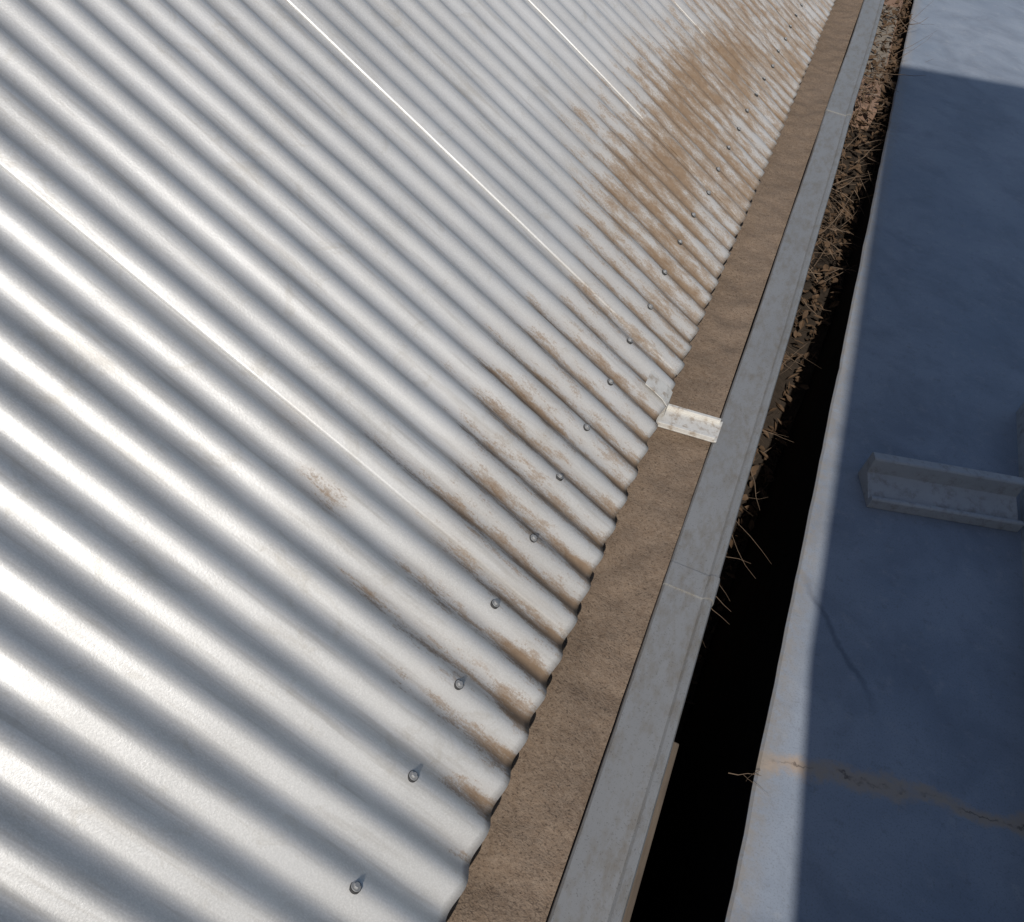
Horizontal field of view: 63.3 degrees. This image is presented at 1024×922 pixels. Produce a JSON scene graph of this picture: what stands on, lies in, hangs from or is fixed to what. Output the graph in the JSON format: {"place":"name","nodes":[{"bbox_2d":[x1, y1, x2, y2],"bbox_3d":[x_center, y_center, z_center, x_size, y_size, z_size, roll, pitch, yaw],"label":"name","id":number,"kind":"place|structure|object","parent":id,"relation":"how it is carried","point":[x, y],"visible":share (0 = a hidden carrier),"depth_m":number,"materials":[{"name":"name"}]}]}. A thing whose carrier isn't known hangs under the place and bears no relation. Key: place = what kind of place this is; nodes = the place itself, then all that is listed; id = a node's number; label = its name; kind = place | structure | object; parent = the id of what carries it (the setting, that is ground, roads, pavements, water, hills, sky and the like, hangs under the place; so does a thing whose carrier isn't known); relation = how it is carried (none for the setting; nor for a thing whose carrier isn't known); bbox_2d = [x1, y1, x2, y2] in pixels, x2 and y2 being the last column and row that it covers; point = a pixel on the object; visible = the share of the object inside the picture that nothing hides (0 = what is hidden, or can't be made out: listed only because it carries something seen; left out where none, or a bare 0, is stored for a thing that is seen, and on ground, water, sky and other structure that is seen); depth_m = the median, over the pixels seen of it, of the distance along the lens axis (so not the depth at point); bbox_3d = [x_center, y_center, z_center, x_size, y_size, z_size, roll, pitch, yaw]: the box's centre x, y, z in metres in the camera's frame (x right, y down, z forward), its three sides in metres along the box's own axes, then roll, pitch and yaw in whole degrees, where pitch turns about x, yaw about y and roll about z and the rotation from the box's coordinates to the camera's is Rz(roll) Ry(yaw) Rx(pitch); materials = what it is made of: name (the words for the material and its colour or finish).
{"place":"outdoors","nodes":[
{"label":"outdoors","id":0,"kind":"place"},
{"bbox_2d":[630,0,912,921],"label":"slab wall","id":1,"kind":"structure","parent":0,"point":[692,858],"depth_m":2.45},
{"bbox_2d":[674,0,912,742],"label":"debris bank","id":2,"kind":"structure","parent":1,"relation":"attached to","point":[794,394],"depth_m":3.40,"materials":[{"name":"plant"}]},
{"bbox_2d":[711,0,933,623],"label":"dry twigs","id":3,"kind":"object","parent":2,"relation":"on","point":[846,147],"visible":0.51,"depth_m":3.73,"materials":[{"name":"brown plant"}]},
{"bbox_2d":[861,4,897,94],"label":"dry grass","id":4,"kind":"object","parent":2,"relation":"on","point":[890,28],"visible":0.17,"depth_m":4.79,"materials":[{"name":"brown plant"}]},
{"bbox_3d":[2.395,-2.827,5.456,0.157,0.068,0.205,22,48,9],"label":"brick","id":5,"kind":"object","parent":4,"relation":"on","visible":0},
{"bbox_3d":[2.401,-2.879,5.401,0.158,0.067,0.205,22,48,9],"label":"brick","id":6,"kind":"object","parent":5,"relation":"on","visible":0},
{"bbox_2d":[884,0,902,10],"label":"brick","id":7,"kind":"object","parent":6,"relation":"on","point":[890,2],"visible":0.23,"depth_m":5.29,"materials":[{"name":"ceramic"}]},
{"bbox_3d":[1.818,-1.840,4.456,0.155,0.067,0.205,22,48,9],"label":"brick","id":8,"kind":"object","parent":4,"relation":"on","visible":0},
{"bbox_3d":[1.829,-1.889,4.400,0.160,0.066,0.205,22,48,9],"label":"brick","id":9,"kind":"object","parent":8,"relation":"on","visible":0},
{"bbox_2d":[860,76,882,95],"bbox_3d":[1.843,-1.939,4.344,0.157,0.069,0.205,22,48,9],"label":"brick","id":10,"kind":"object","parent":9,"relation":"on","point":[871,85],"visible":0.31,"depth_m":4.31,"materials":[{"name":"ceramic"}]},
{"bbox_3d":[1.738,-1.698,4.312,0.150,0.067,0.205,22,48,9],"label":"brick","id":11,"kind":"object","parent":2,"relation":"on","visible":0},
{"bbox_2d":[849,119,868,128],"bbox_3d":[1.750,-1.747,4.256,0.154,0.068,0.205,22,48,9],"label":"brick","id":12,"kind":"object","parent":11,"relation":"on","point":[860,125],"visible":0.09,"depth_m":4.17,"materials":[{"name":"ceramic"}]},
{"bbox_2d":[851,91,879,123],"bbox_3d":[1.762,-1.798,4.200,0.158,0.070,0.205,22,48,9],"label":"dry grass clump","id":13,"kind":"object","parent":12,"relation":"on","point":[864,116],"visible":0.49,"depth_m":4.13,"materials":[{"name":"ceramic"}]},
{"bbox_2d":[724,0,1023,921],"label":"slab deck","id":14,"kind":"structure","parent":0,"point":[888,782],"depth_m":2.06,"materials":[{"name":"grey concrete"}]},
{"bbox_2d":[728,770,760,783],"bbox_3d":[0.478,0.631,1.662,0.087,0.023,0.044,28,49,13],"label":"loose twig","id":15,"kind":"object","parent":14,"relation":"on","point":[744,775],"visible":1,"depth_m":1.66,"materials":[{"name":"brown wood"}]},
{"bbox_2d":[858,452,1023,531],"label":"metal channel","id":16,"kind":"object","parent":14,"relation":"on","point":[888,482],"visible":1,"depth_m":2.23,"materials":[{"name":"grey metal"}]},
{"bbox_2d":[1016,402,1023,603],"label":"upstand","id":17,"kind":"object","parent":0,"point":[1020,424],"visible":0.9,"depth_m":2.42,"materials":[{"name":"grey concrete"}]},
{"label":"ground","id":18,"kind":"structure","parent":0,"visible":0},
{"bbox_3d":[-0.218,-1.936,5.497,3.720,3.220,12.400,22,48,9],"label":"roofed building","id":19,"kind":"object","parent":18,"relation":"on","visible":0},
{"bbox_2d":[0,167,578,921],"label":"roof sheet","id":20,"kind":"object","parent":19,"relation":"on","point":[252,629],"visible":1,"depth_m":1.09,"materials":[{"name":"metal"}]},
{"bbox_2d":[349,881,361,894],"bbox_3d":[-0.195,0.531,1.037,0.015,0.010,0.015,8,38,-40],"label":"roof screw","id":21,"kind":"object","parent":20,"relation":"on","point":[355,887],"visible":1,"depth_m":1.03,"materials":[{"name":"metal"}]},
{"bbox_2d":[408,770,417,782],"bbox_3d":[-0.135,0.432,1.140,0.015,0.010,0.015,20,40,-28],"label":"roof screw","id":22,"kind":"object","parent":20,"relation":"on","point":[412,776],"visible":1,"depth_m":1.14,"materials":[{"name":"metal"}]},
{"bbox_2d":[454,679,463,689],"bbox_3d":[-0.079,0.333,1.240,0.015,0.010,0.015,31,41,-21],"label":"roof screw","id":23,"kind":"object","parent":20,"relation":"on","point":[458,684],"visible":1,"depth_m":1.24,"materials":[{"name":"metal"}]},
{"bbox_2d":[490,599,498,608],"bbox_3d":[-0.027,0.230,1.337,0.015,0.010,0.015,22,36,-35],"label":"roof screw","id":24,"kind":"object","parent":20,"relation":"on","point":[494,604],"visible":1,"depth_m":1.33,"materials":[{"name":"metal"}]},
{"bbox_2d":[0,0,675,635],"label":"roof sheet","id":25,"kind":"object","parent":19,"relation":"on","point":[294,210],"visible":0.98,"depth_m":1.45,"materials":[{"name":"metal"}]},
{"bbox_2d":[530,534,536,542],"bbox_3d":[0.038,0.134,1.441,0.015,0.010,0.015,31,44,-26],"label":"roof screw","id":26,"kind":"object","parent":25,"relation":"on","point":[533,538],"visible":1,"depth_m":1.44,"materials":[{"name":"metal"}]},
{"bbox_2d":[556,473,562,480],"bbox_3d":[0.089,0.029,1.541,0.015,0.010,0.015,6,35,-50],"label":"roof screw","id":27,"kind":"object","parent":25,"relation":"on","point":[559,477],"visible":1,"depth_m":1.54,"materials":[{"name":"metal"}]},
{"bbox_2d":[583,424,589,430],"bbox_3d":[0.148,-0.067,1.641,0.015,0.010,0.015,35,45,-22],"label":"roof screw","id":28,"kind":"object","parent":25,"relation":"on","point":[586,427],"visible":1,"depth_m":1.64,"materials":[{"name":"metal"}]},
{"bbox_2d":[607,379,612,385],"bbox_3d":[0.207,-0.166,1.742,0.015,0.010,0.015,30,40,-25],"label":"roof screw","id":29,"kind":"object","parent":25,"relation":"on","point":[610,382],"visible":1,"depth_m":1.74,"materials":[{"name":"metal"}]},
{"bbox_2d":[286,0,741,374],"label":"roof sheet","id":30,"kind":"object","parent":19,"relation":"on","point":[529,119],"visible":0.95,"depth_m":1.98,"materials":[{"name":"metal"}]},
{"bbox_2d":[528,0,786,222],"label":"roof sheet","id":31,"kind":"object","parent":19,"relation":"on","point":[675,80],"visible":0.97,"depth_m":2.52,"materials":[{"name":"metal"}]},
{"bbox_2d":[546,0,884,921],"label":"box gutter","id":32,"kind":"object","parent":19,"relation":"attached to","point":[600,870],"visible":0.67,"depth_m":1.55,"materials":[{"name":"metal"}]},
{"bbox_2d":[446,0,862,921],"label":"dry silt bed","id":33,"kind":"object","parent":32,"relation":"in","point":[518,860],"visible":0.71,"depth_m":1.56,"materials":[{"name":"brown soil"}]},
{"bbox_2d":[645,370,722,442],"bbox_3d":[0.374,-0.115,1.821,0.189,0.082,0.090,22,48,9],"label":"gutter bracket","id":34,"kind":"object","parent":32,"relation":"attached to","point":[689,422],"visible":0.84,"depth_m":1.84,"materials":[{"name":"metal"}]},
{"bbox_2d":[672,0,816,121],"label":"roof sheet","id":35,"kind":"object","parent":19,"relation":"on","point":[745,38],"visible":0.98,"depth_m":3.04,"materials":[{"name":"metal"}]},
{"bbox_2d":[768,0,835,50],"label":"roof sheet","id":36,"kind":"object","parent":19,"relation":"on","point":[807,23],"visible":0.99,"depth_m":3.51,"materials":[{"name":"metal"}]},
{"bbox_3d":[-0.530,2.719,1.470,0.205,2.730,2.800,22,48,9],"label":"blockwork pier","id":37,"kind":"object","parent":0,"visible":0},
{"bbox_2d":[622,742,678,921],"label":"timber batten","id":38,"kind":"object","parent":37,"relation":"attached to","point":[645,854],"visible":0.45,"depth_m":1.61,"materials":[{"name":"wood"}]}
]}

